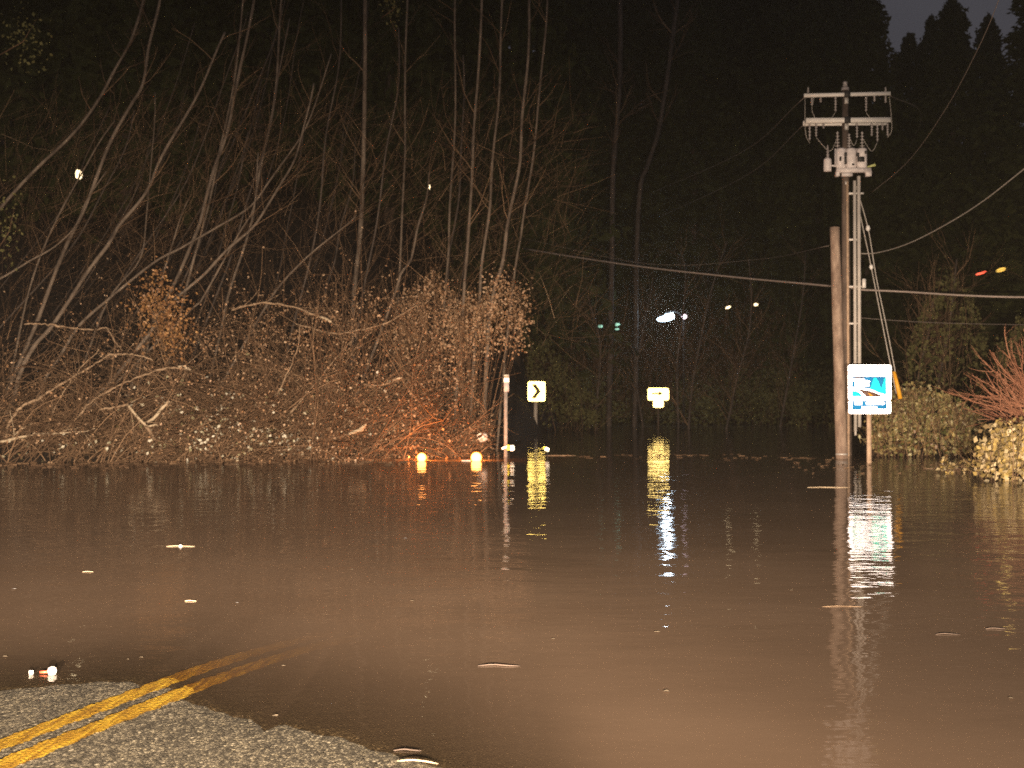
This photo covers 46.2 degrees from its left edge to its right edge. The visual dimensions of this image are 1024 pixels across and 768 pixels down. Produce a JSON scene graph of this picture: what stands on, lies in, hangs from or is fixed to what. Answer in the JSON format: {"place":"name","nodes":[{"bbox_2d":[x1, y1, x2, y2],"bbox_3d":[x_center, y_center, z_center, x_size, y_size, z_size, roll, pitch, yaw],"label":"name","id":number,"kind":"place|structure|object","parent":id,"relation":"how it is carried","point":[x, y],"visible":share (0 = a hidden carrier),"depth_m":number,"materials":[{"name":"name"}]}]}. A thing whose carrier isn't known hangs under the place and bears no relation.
{"place":"outdoors","nodes":[
{"label":"outdoors","id":0,"kind":"place"},
{"bbox_2d":[0,635,595,767],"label":"road","id":1,"kind":"structure","parent":0,"point":[329,716],"depth_m":5.75,"materials":[{"name":"asphalt"}]},
{"bbox_2d":[0,650,261,750],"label":"road markings","id":2,"kind":"object","parent":1,"relation":"on","point":[29,734],"visible":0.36,"depth_m":5.99,"materials":[{"name":"yellow paint"}]},
{"bbox_2d":[0,656,284,767],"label":"road markings","id":3,"kind":"object","parent":1,"relation":"on","point":[38,750],"visible":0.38,"depth_m":5.71,"materials":[{"name":"yellow paint"}]},
{"bbox_2d":[0,422,1023,767],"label":"water","id":4,"kind":"structure","parent":0,"point":[706,582],"depth_m":10.13,"materials":[{"name":"liquid"}]},
{"bbox_2d":[2,342,420,462],"bbox_3d":[-8.035,0.463,31.409,11.409,3.101,3.797,0,-1,-12],"label":"foliage","id":5,"kind":"object","parent":4,"relation":"on","point":[190,447],"visible":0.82,"depth_m":30.67,"materials":[{"name":"brown plant"}]},
{"bbox_2d":[2,221,495,454],"bbox_3d":[-9.233,-1.384,33.624,17.869,6.858,5.763,0,-1,-5],"label":"foliage","id":6,"kind":"object","parent":4,"relation":"on","point":[364,327],"visible":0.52,"depth_m":34.71,"materials":[{"name":"brown plant"}]},
{"bbox_2d":[0,454,972,474],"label":"debris","id":7,"kind":"object","parent":4,"relation":"on","point":[362,462],"visible":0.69,"depth_m":30.05,"materials":[{"name":"brown plant"}]},
{"bbox_2d":[648,388,668,428],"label":"arrow sign","id":8,"kind":"object","parent":4,"relation":"in","point":[657,396],"visible":0.98,"depth_m":67.99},
{"bbox_2d":[659,373,736,424],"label":"dark shrub","id":9,"kind":"object","parent":4,"relation":"on","point":[702,404],"visible":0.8,"depth_m":82.06,"materials":[{"name":"green plant"}]},
{"bbox_2d":[705,361,772,423],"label":"dark shrub","id":10,"kind":"object","parent":4,"relation":"on","point":[739,395],"visible":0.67,"depth_m":86.21,"materials":[{"name":"green plant"}]},
{"bbox_2d":[739,356,829,424],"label":"dark shrub","id":11,"kind":"object","parent":4,"relation":"on","point":[769,397],"visible":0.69,"depth_m":82.30,"materials":[{"name":"green plant"}]},
{"bbox_2d":[779,362,853,426],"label":"dark shrub","id":12,"kind":"object","parent":4,"relation":"on","point":[807,395],"visible":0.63,"depth_m":76.19,"materials":[{"name":"green plant"}]},
{"bbox_2d":[0,0,1023,464],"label":"terrain","id":13,"kind":"structure","parent":0,"point":[522,424],"depth_m":60.96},
{"bbox_2d":[0,1,52,83],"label":"evergreen bough","id":14,"kind":"object","parent":13,"relation":"on","point":[25,40],"visible":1,"depth_m":30.17,"materials":[{"name":"green plant"}]},
{"bbox_2d":[0,0,102,192],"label":"conifer tree","id":15,"kind":"object","parent":13,"relation":"on","point":[7,11],"visible":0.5,"depth_m":68.97,"materials":[{"name":"green plant"}]},
{"bbox_2d":[1,86,114,413],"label":"bare tree","id":16,"kind":"object","parent":13,"relation":"on","point":[37,262],"visible":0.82,"depth_m":38.69,"materials":[{"name":"brown plant"}]},
{"bbox_2d":[0,302,129,463],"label":"bare shrub","id":17,"kind":"object","parent":13,"relation":"on","point":[59,426],"visible":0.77,"depth_m":30.57,"materials":[{"name":"brown plant"}]},
{"bbox_2d":[0,155,142,279],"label":"bare tree","id":18,"kind":"object","parent":13,"relation":"on","point":[45,252],"visible":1,"depth_m":36.45,"materials":[{"name":"brown plant"}]},
{"bbox_2d":[0,0,155,210],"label":"bare tree","id":19,"kind":"object","parent":13,"relation":"on","point":[41,163],"visible":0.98,"depth_m":38.46,"materials":[{"name":"brown plant"}]},
{"bbox_2d":[5,342,152,437],"bbox_3d":[-11.116,0.108,30.747,3.793,2.557,0.697,0,-1,4],"label":"broken limb","id":20,"kind":"object","parent":13,"relation":"on","point":[49,391],"visible":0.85,"depth_m":30.78,"materials":[{"name":"brown plant"}]},
{"bbox_2d":[0,74,166,327],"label":"bare tree","id":21,"kind":"object","parent":13,"relation":"on","point":[40,283],"visible":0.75,"depth_m":39.80,"materials":[{"name":"brown plant"}]},
{"bbox_2d":[0,0,174,411],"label":"bare tree","id":22,"kind":"object","parent":13,"relation":"on","point":[59,262],"visible":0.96,"depth_m":37.34,"materials":[{"name":"brown plant"}]},
{"bbox_2d":[0,23,194,386],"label":"bare tree","id":23,"kind":"object","parent":13,"relation":"on","point":[120,199],"visible":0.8,"depth_m":48.55,"materials":[{"name":"brown plant"}]},
{"bbox_2d":[0,273,231,464],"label":"bare shrub","id":24,"kind":"object","parent":13,"relation":"on","point":[113,437],"visible":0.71,"depth_m":30.91,"materials":[{"name":"brown plant"}]},
{"bbox_2d":[63,79,194,409],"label":"bare tree","id":25,"kind":"object","parent":13,"relation":"on","point":[114,290],"visible":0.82,"depth_m":39.50,"materials":[{"name":"brown plant"}]},
{"bbox_2d":[0,0,259,243],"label":"conifer tree","id":26,"kind":"object","parent":13,"relation":"on","point":[90,44],"visible":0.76,"depth_m":64.06,"materials":[{"name":"green plant"}]},
{"bbox_2d":[0,16,268,439],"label":"bare tree","id":27,"kind":"object","parent":13,"relation":"on","point":[85,275],"visible":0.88,"depth_m":35.77,"materials":[{"name":"brown plant"}]},
{"bbox_2d":[52,113,220,392],"bbox_3d":[-15.647,-5.418,49.852,7.063,12.334,2.681,0,-1,0],"label":"bare tree","id":28,"kind":"object","parent":13,"relation":"on","point":[150,246],"visible":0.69,"depth_m":49.76,"materials":[{"name":"brown plant"}]},
{"bbox_2d":[0,248,282,460],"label":"yellow leaved shrub","id":29,"kind":"object","parent":13,"relation":"on","point":[155,305],"visible":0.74,"depth_m":31.32,"materials":[{"name":"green plant"}]},
{"bbox_2d":[35,3,248,407],"bbox_3d":[-12.102,-6.109,39.247,6.949,14.232,1.851,0,-1,-4],"label":"bare tree","id":30,"kind":"object","parent":13,"relation":"on","point":[178,194],"visible":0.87,"depth_m":39.35,"materials":[{"name":"brown plant"}]},
{"bbox_2d":[61,111,280,435],"bbox_3d":[-9.346,-3.359,34.801,2.112,9.792,6.862,-1,-1,41],"label":"bare tree","id":31,"kind":"object","parent":13,"relation":"on","point":[215,274],"visible":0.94,"depth_m":35.69,"materials":[{"name":"brown plant"}]},
{"bbox_2d":[133,163,217,409],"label":"bare tree","id":32,"kind":"object","parent":13,"relation":"on","point":[176,229],"visible":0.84,"depth_m":37.68,"materials":[{"name":"brown plant"}]},
{"bbox_2d":[112,129,244,402],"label":"bare tree","id":33,"kind":"object","parent":13,"relation":"on","point":[201,238],"visible":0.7,"depth_m":42.71,"materials":[{"name":"brown plant"}]},
{"bbox_2d":[22,28,344,431],"bbox_3d":[-9.772,-5.076,36.870,10.114,13.430,2.420,0,-1,-25],"label":"bare tree","id":34,"kind":"object","parent":13,"relation":"on","point":[146,268],"visible":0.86,"depth_m":36.62,"materials":[{"name":"brown plant"}]},
{"bbox_2d":[38,267,331,462],"bbox_3d":[-8.559,-0.065,32.132,7.594,6.300,9.312,0,-1,-26],"label":"bare shrub","id":35,"kind":"object","parent":13,"relation":"on","point":[220,439],"visible":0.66,"depth_m":31.45,"materials":[{"name":"brown plant"}]},
{"bbox_2d":[54,56,315,438],"bbox_3d":[-9.154,-4.269,34.772,7.834,12.017,1.748,1,-1,-37],"label":"bare tree","id":36,"kind":"object","parent":13,"relation":"on","point":[145,338],"visible":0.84,"depth_m":35.54,"materials":[{"name":"brown plant"}]},
{"bbox_2d":[83,0,303,398],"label":"bare tree","id":37,"kind":"object","parent":13,"relation":"on","point":[250,99],"visible":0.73,"depth_m":49.11,"materials":[{"name":"brown plant"}]},
{"bbox_2d":[124,0,267,416],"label":"bare tree","id":38,"kind":"object","parent":13,"relation":"on","point":[226,135],"visible":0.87,"depth_m":38.39,"materials":[{"name":"brown plant"}]},
{"bbox_2d":[126,13,285,394],"bbox_3d":[-12.766,-7.883,50.537,6.770,16.992,3.294,0,-1,0],"label":"bare tree","id":39,"kind":"object","parent":13,"relation":"on","point":[209,239],"visible":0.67,"depth_m":50.52,"materials":[{"name":"brown plant"}]},
{"bbox_2d":[159,0,260,407],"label":"bare tree","id":40,"kind":"object","parent":13,"relation":"on","point":[214,182],"visible":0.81,"depth_m":38.77,"materials":[{"name":"brown plant"}]},
{"bbox_2d":[164,119,272,400],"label":"bare tree","id":41,"kind":"object","parent":13,"relation":"on","point":[198,316],"visible":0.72,"depth_m":45.10,"materials":[{"name":"brown plant"}]},
{"bbox_2d":[79,246,411,461],"bbox_3d":[-6.600,-0.471,33.381,8.644,6.786,11.708,0,-1,0],"label":"bare shrub","id":42,"kind":"object","parent":13,"relation":"on","point":[305,433],"visible":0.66,"depth_m":31.88,"materials":[{"name":"brown plant"}]},
{"bbox_2d":[202,0,297,409],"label":"bare tree","id":43,"kind":"object","parent":13,"relation":"on","point":[250,225],"visible":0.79,"depth_m":40.20,"materials":[{"name":"brown plant"}]},
{"bbox_2d":[178,2,328,396],"bbox_3d":[-8.768,-5.928,40.302,5.252,14.137,1.458,0,-1,-13],"label":"bare tree","id":44,"kind":"object","parent":13,"relation":"on","point":[230,256],"visible":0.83,"depth_m":40.17,"materials":[{"name":"brown plant"}]},
{"bbox_2d":[0,252,517,452],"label":"undergrowth","id":45,"kind":"object","parent":13,"relation":"on","point":[226,329],"visible":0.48,"depth_m":33.22,"materials":[{"name":"brown plant"}]},
{"bbox_2d":[156,0,381,203],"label":"conifer tree","id":46,"kind":"object","parent":13,"relation":"on","point":[217,24],"visible":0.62,"depth_m":68.29,"materials":[{"name":"green plant"}]},
{"bbox_2d":[192,176,387,435],"bbox_3d":[-6.762,-2.414,36.303,6.162,8.167,1.630,0,-1,-26],"label":"bare tree","id":47,"kind":"object","parent":13,"relation":"on","point":[283,281],"visible":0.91,"depth_m":36.25,"materials":[{"name":"brown plant"}]},
{"bbox_2d":[263,0,360,389],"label":"bare tree","id":48,"kind":"object","parent":13,"relation":"on","point":[307,273],"visible":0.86,"depth_m":39.42,"materials":[{"name":"brown plant"}]},
{"bbox_2d":[0,59,633,375],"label":"twigs","id":49,"kind":"object","parent":13,"relation":"on","point":[265,243],"visible":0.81,"depth_m":43.66,"materials":[{"name":"brown plant"}]},
{"bbox_2d":[190,211,497,460],"bbox_3d":[-4.194,-0.892,33.828,9.593,7.828,10.828,0,-1,-20],"label":"bare shrub","id":50,"kind":"object","parent":13,"relation":"on","point":[385,427],"visible":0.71,"depth_m":33.20,"materials":[{"name":"brown plant"}]},
{"bbox_2d":[336,0,384,383],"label":"bare tree","id":51,"kind":"object","parent":13,"relation":"on","point":[363,175],"visible":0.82,"depth_m":41.53,"materials":[{"name":"brown plant"}]},
{"bbox_2d":[349,8,427,391],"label":"bare tree","id":52,"kind":"object","parent":13,"relation":"on","point":[380,200],"visible":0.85,"depth_m":39.66,"materials":[{"name":"brown plant"}]},
{"bbox_2d":[289,0,492,242],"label":"conifer tree","id":53,"kind":"object","parent":13,"relation":"on","point":[425,27],"visible":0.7,"depth_m":69.97,"materials":[{"name":"green plant"}]},
{"bbox_2d":[336,120,466,451],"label":"bare tree","id":54,"kind":"object","parent":13,"relation":"on","point":[401,273],"visible":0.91,"depth_m":37.08,"materials":[{"name":"brown plant"}]},
{"bbox_2d":[375,0,441,413],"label":"bare tree","id":55,"kind":"object","parent":13,"relation":"on","point":[405,151],"visible":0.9,"depth_m":42.04,"materials":[{"name":"brown plant"}]},
{"bbox_2d":[362,377,513,458],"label":"bare shrub","id":56,"kind":"object","parent":13,"relation":"on","point":[457,445],"visible":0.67,"depth_m":33.46,"materials":[{"name":"brown plant"}]},
{"bbox_2d":[380,260,504,449],"bbox_3d":[-2.135,-0.899,36.319,3.963,6.137,4.033,0,-1,0],"label":"dead leaved shrub","id":57,"kind":"object","parent":13,"relation":"on","point":[428,294],"visible":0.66,"depth_m":36.10,"materials":[{"name":"brown plant"}]},
{"bbox_2d":[377,0,539,244],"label":"conifer tree","id":58,"kind":"object","parent":13,"relation":"on","point":[462,31],"visible":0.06,"depth_m":83.57,"materials":[{"name":"green plant"}]},
{"bbox_2d":[427,0,489,424],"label":"bare tree","id":59,"kind":"object","parent":13,"relation":"on","point":[450,194],"visible":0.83,"depth_m":41.26,"materials":[{"name":"brown plant"}]},
{"bbox_2d":[428,14,493,410],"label":"bare tree","id":60,"kind":"object","parent":13,"relation":"on","point":[459,196],"visible":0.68,"depth_m":44.62,"materials":[{"name":"brown plant"}]},
{"bbox_2d":[431,0,503,435],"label":"bare tree","id":61,"kind":"object","parent":13,"relation":"on","point":[475,110],"visible":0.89,"depth_m":37.59,"materials":[{"name":"brown plant"}]},
{"bbox_2d":[449,0,527,437],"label":"bare tree","id":62,"kind":"object","parent":13,"relation":"on","point":[488,212],"visible":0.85,"depth_m":38.41,"materials":[{"name":"brown plant"}]},
{"bbox_2d":[442,265,535,449],"bbox_3d":[-0.685,-0.865,35.956,2.860,5.848,2.492,0,-1,0],"label":"dead leaved shrub","id":63,"kind":"object","parent":13,"relation":"on","point":[485,313],"visible":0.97,"depth_m":35.88,"materials":[{"name":"brown plant"}]},
{"bbox_2d":[479,0,552,450],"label":"bare tree","id":64,"kind":"object","parent":13,"relation":"on","point":[510,211],"visible":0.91,"depth_m":37.72,"materials":[{"name":"brown plant"}]},
{"bbox_2d":[410,0,639,377],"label":"conifer tree","id":65,"kind":"object","parent":13,"relation":"on","point":[515,39],"visible":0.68,"depth_m":72.16,"materials":[{"name":"green plant"}]},
{"bbox_2d":[496,0,570,449],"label":"bare tree","id":66,"kind":"object","parent":13,"relation":"on","point":[516,261],"visible":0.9,"depth_m":40.17,"materials":[{"name":"brown plant"}]},
{"bbox_2d":[528,381,544,422],"bbox_3d":[1.186,1.392,58.015,0.850,3.029,0.100,0,-1,0],"label":"chevron sign","id":67,"kind":"object","parent":13,"relation":"on","point":[536,391],"visible":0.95,"depth_m":57.99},
{"bbox_2d":[510,335,619,431],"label":"evergreen shrub","id":68,"kind":"object","parent":13,"relation":"on","point":[574,382],"visible":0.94,"depth_m":64.73,"materials":[{"name":"green plant"}]},
{"bbox_2d":[505,0,654,329],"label":"conifer tree","id":69,"kind":"object","parent":13,"relation":"on","point":[602,5],"visible":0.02,"depth_m":110.31,"materials":[{"name":"green plant"}]},
{"bbox_2d":[495,0,670,400],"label":"conifer tree","id":70,"kind":"object","parent":13,"relation":"on","point":[577,34],"visible":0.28,"depth_m":94.52,"materials":[{"name":"green plant"}]},
{"bbox_2d":[547,366,627,425],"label":"dark shrub","id":71,"kind":"object","parent":13,"relation":"on","point":[590,384],"visible":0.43,"depth_m":80.39,"materials":[{"name":"green plant"}]},
{"bbox_2d":[559,261,626,428],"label":"bare tree","id":72,"kind":"object","parent":13,"relation":"on","point":[600,357],"visible":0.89,"depth_m":68.05,"materials":[{"name":"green plant"}]},
{"bbox_2d":[589,0,668,426],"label":"bare tree","id":73,"kind":"object","parent":13,"relation":"on","point":[615,133],"visible":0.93,"depth_m":74.79,"materials":[{"name":"brown plant"}]},
{"bbox_2d":[599,387,665,422],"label":"dark shrub","id":74,"kind":"object","parent":13,"relation":"on","point":[645,415],"visible":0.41,"depth_m":91.71,"materials":[{"name":"green plant"}]},
{"bbox_2d":[552,0,712,389],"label":"conifer tree","id":75,"kind":"object","parent":13,"relation":"on","point":[635,40],"visible":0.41,"depth_m":102.25,"materials":[{"name":"green plant"}]},
{"bbox_2d":[614,240,680,426],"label":"bare tree","id":76,"kind":"object","parent":13,"relation":"on","point":[646,310],"visible":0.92,"depth_m":74.18,"materials":[{"name":"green plant"}]},
{"bbox_2d":[632,0,701,426],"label":"bare tree","id":77,"kind":"object","parent":13,"relation":"on","point":[673,32],"visible":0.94,"depth_m":77.19,"materials":[{"name":"brown plant"}]},
{"bbox_2d":[650,226,715,428],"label":"bare tree","id":78,"kind":"object","parent":13,"relation":"on","point":[677,378],"visible":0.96,"depth_m":70.10,"materials":[{"name":"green plant"}]},
{"bbox_2d":[604,0,797,402],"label":"conifer tree","id":79,"kind":"object","parent":13,"relation":"on","point":[680,140],"visible":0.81,"depth_m":96.15,"materials":[{"name":"green plant"}]},
{"bbox_2d":[507,283,902,418],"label":"thicket","id":80,"kind":"object","parent":13,"relation":"on","point":[652,356],"visible":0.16,"depth_m":91.48,"materials":[{"name":"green plant"}]},
{"bbox_2d":[663,202,749,428],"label":"bare tree","id":81,"kind":"object","parent":13,"relation":"on","point":[692,377],"visible":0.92,"depth_m":70.15,"materials":[{"name":"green plant"}]},
{"bbox_2d":[696,231,783,428],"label":"bare tree","id":82,"kind":"object","parent":13,"relation":"on","point":[736,378],"visible":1,"depth_m":68.10,"materials":[{"name":"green plant"}]},
{"bbox_2d":[700,0,862,401],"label":"conifer tree","id":83,"kind":"object","parent":13,"relation":"on","point":[773,45],"visible":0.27,"depth_m":98.53,"materials":[{"name":"green plant"}]},
{"bbox_2d":[765,237,832,426],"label":"bare tree","id":84,"kind":"object","parent":13,"relation":"on","point":[790,370],"visible":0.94,"depth_m":74.16,"materials":[{"name":"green plant"}]},
{"bbox_2d":[731,0,893,422],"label":"conifer tree","id":85,"kind":"object","parent":13,"relation":"on","point":[815,53],"visible":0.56,"depth_m":91.12,"materials":[{"name":"green plant"}]},
{"bbox_2d":[759,0,891,286],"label":"conifer tree","id":86,"kind":"object","parent":13,"relation":"on","point":[846,5],"visible":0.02,"depth_m":109.57,"materials":[{"name":"green plant"}]},
{"bbox_2d":[830,227,847,458],"bbox_3d":[8.814,-0.711,32.315,0.480,7.040,0.337,0,-1,0],"label":"old pole stub","id":87,"kind":"object","parent":13,"relation":"on","point":[840,418],"visible":0.84,"depth_m":32.21,"materials":[{"name":"brown wood"}]},
{"bbox_2d":[803,81,891,455],"bbox_3d":[9.445,-2.868,33.699,2.460,11.388,0.740,0,-1,0],"label":"utility pole","id":88,"kind":"object","parent":13,"relation":"on","point":[848,160],"visible":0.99,"depth_m":33.67,"materials":[{"name":"brown wood"}]},
{"bbox_2d":[523,248,852,288],"bbox_3d":[5.288,-4.268,42.912,0.477,3.560,20.693,0,-1,-27],"label":"telephone cable","id":89,"kind":"object","parent":88,"relation":"attached to","point":[688,271],"visible":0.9,"depth_m":41.23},
{"bbox_2d":[771,0,964,423],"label":"conifer tree","id":90,"kind":"object","parent":13,"relation":"on","point":[867,42],"visible":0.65,"depth_m":84.83,"materials":[{"name":"green plant"}]},
{"bbox_2d":[848,365,890,462],"bbox_3d":[8.941,1.145,30.034,1.076,3.249,0.144,0,-1,0],"label":"road sign","id":91,"kind":"object","parent":13,"relation":"on","point":[869,390],"visible":1,"depth_m":29.99,"materials":[{"name":"metal"}]},
{"bbox_2d":[852,247,984,424],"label":"bare tree","id":92,"kind":"object","parent":13,"relation":"on","point":[931,339],"visible":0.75,"depth_m":47.14,"materials":[{"name":"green plant"}]},
{"bbox_2d":[859,32,977,403],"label":"conifer tree","id":93,"kind":"object","parent":13,"relation":"on","point":[908,45],"visible":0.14,"depth_m":99.78,"materials":[{"name":"green plant"}]},
{"bbox_2d":[852,379,990,456],"bbox_3d":[12.332,0.976,34.487,5.093,2.342,3.636,0,-1,0],"label":"bramble mound","id":94,"kind":"object","parent":13,"relation":"on","point":[962,436],"visible":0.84,"depth_m":33.97,"materials":[{"name":"green plant"}]},
{"bbox_2d":[873,13,1006,403],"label":"conifer tree","id":95,"kind":"object","parent":13,"relation":"on","point":[926,43],"visible":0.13,"depth_m":96.05,"materials":[{"name":"green plant"}]},
{"bbox_2d":[861,0,1022,414],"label":"conifer tree","id":96,"kind":"object","parent":13,"relation":"on","point":[939,162],"visible":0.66,"depth_m":82.88,"materials":[{"name":"green plant"}]},
{"bbox_2d":[887,255,997,417],"bbox_3d":[17.051,-1.515,46.822,5.272,7.697,5.381,0,-1,0],"label":"evergreen shrub","id":97,"kind":"object","parent":13,"relation":"on","point":[982,345],"visible":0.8,"depth_m":46.37,"materials":[{"name":"green plant"}]},
{"bbox_2d":[892,212,1023,411],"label":"bare tree","id":98,"kind":"object","parent":13,"relation":"on","point":[942,363],"visible":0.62,"depth_m":48.25,"materials":[{"name":"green plant"}]},
{"bbox_2d":[903,0,1023,392],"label":"conifer tree","id":99,"kind":"object","parent":13,"relation":"on","point":[1006,224],"visible":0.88,"depth_m":73.85,"materials":[{"name":"green plant"}]},
{"bbox_2d":[935,12,1023,400],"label":"conifer tree","id":100,"kind":"object","parent":13,"relation":"on","point":[990,39],"visible":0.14,"depth_m":91.72,"materials":[{"name":"green plant"}]},
{"bbox_2d":[936,325,1023,429],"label":"red twig bush","id":101,"kind":"object","parent":13,"relation":"on","point":[1008,402],"visible":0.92,"depth_m":27.16,"materials":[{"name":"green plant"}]},
{"bbox_2d":[955,409,1023,481],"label":"leafy bush","id":102,"kind":"object","parent":13,"relation":"on","point":[1005,447],"visible":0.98,"depth_m":23.57,"materials":[{"name":"beige plant"}]},
{"bbox_2d":[979,314,1023,417],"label":"bush","id":103,"kind":"object","parent":13,"relation":"on","point":[1013,334],"visible":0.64,"depth_m":42.15,"materials":[{"name":"green plant"}]},
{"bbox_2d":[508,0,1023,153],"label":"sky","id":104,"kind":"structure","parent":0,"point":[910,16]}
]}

